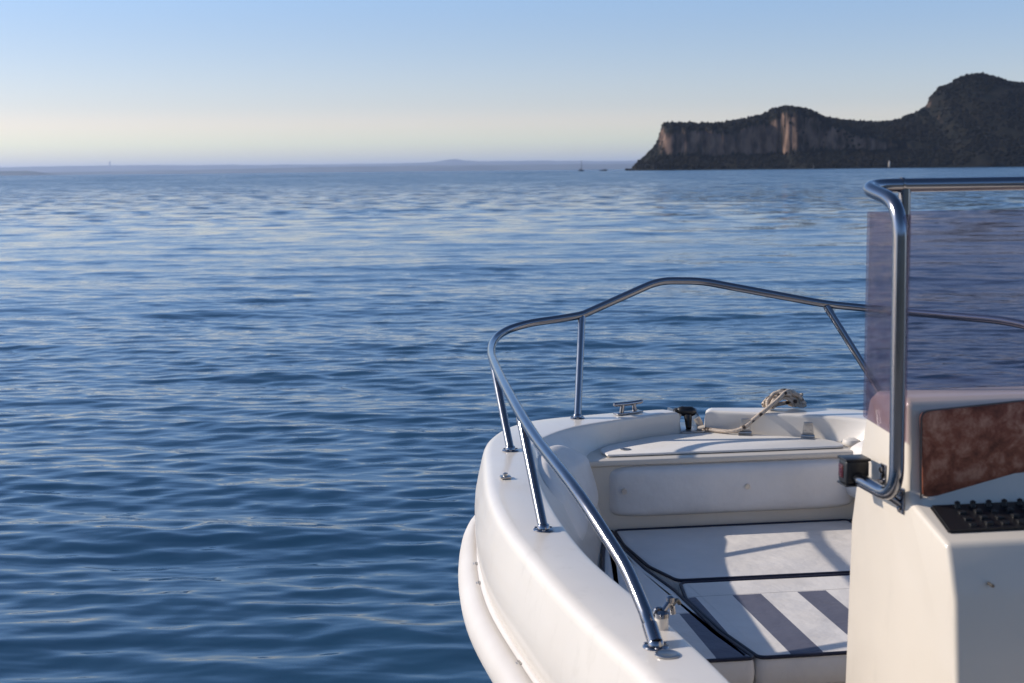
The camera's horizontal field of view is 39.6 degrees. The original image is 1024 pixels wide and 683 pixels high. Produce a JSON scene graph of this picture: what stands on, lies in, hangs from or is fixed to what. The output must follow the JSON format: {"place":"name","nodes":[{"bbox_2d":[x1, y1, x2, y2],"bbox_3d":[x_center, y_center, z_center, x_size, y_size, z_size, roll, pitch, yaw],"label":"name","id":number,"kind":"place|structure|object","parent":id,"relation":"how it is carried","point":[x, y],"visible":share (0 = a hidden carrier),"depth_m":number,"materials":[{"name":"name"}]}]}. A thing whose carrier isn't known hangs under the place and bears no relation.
{"place":"outdoors","nodes":[
{"label":"outdoors","id":0,"kind":"place"},
{"bbox_2d":[0,171,55,175],"bbox_3d":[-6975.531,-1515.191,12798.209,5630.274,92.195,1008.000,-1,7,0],"label":"shore terrain","id":1,"kind":"structure","parent":0,"point":[4,173],"depth_m":12562.22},
{"bbox_2d":[0,159,636,172],"bbox_3d":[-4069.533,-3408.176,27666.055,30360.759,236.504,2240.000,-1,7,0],"label":"distant hills","id":2,"kind":"structure","parent":0,"point":[46,169],"depth_m":27242.54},
{"bbox_2d":[47,164,633,174],"bbox_3d":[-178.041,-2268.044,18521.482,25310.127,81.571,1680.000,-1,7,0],"label":"shore terrain","id":3,"kind":"structure","parent":0,"point":[450,168],"depth_m":17845.42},
{"bbox_2d":[0,167,1023,682],"bbox_3d":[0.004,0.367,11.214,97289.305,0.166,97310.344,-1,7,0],"label":"water","id":4,"kind":"structure","parent":0,"point":[250,425],"depth_m":13.17,"materials":[{"name":"blue liquid"}]},
{"bbox_2d":[458,176,1023,682],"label":"motorboat","id":5,"kind":"object","parent":4,"relation":"on","point":[880,540],"visible":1,"depth_m":3.42,"materials":[{"name":"plastic"}]},
{"bbox_2d":[697,388,806,432],"bbox_3d":[0.854,0.244,5.016,0.384,0.148,0.130,-2,7,-8],"label":"mooring rope","id":6,"kind":"object","parent":5,"relation":"on","point":[793,398],"visible":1,"depth_m":5.01,"materials":[{"name":"white fabric"}]},
{"bbox_2d":[0,0,1023,166],"label":"sky","id":7,"kind":"structure","parent":0,"point":[83,82],"materials":[{"name":"blue"}]},
{"bbox_2d":[625,76,1023,170],"bbox_3d":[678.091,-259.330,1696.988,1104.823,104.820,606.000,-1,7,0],"label":"headland hill","id":8,"kind":"structure","parent":0,"point":[759,137],"depth_m":1509.89,"materials":[{"name":"stone"}]},
{"bbox_2d":[632,72,1023,168],"bbox_3d":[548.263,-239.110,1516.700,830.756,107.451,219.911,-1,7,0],"label":"woodland","id":9,"kind":"object","parent":8,"relation":"on","point":[845,156],"visible":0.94,"depth_m":1502.52,"materials":[{"name":"green plant"}]}
]}

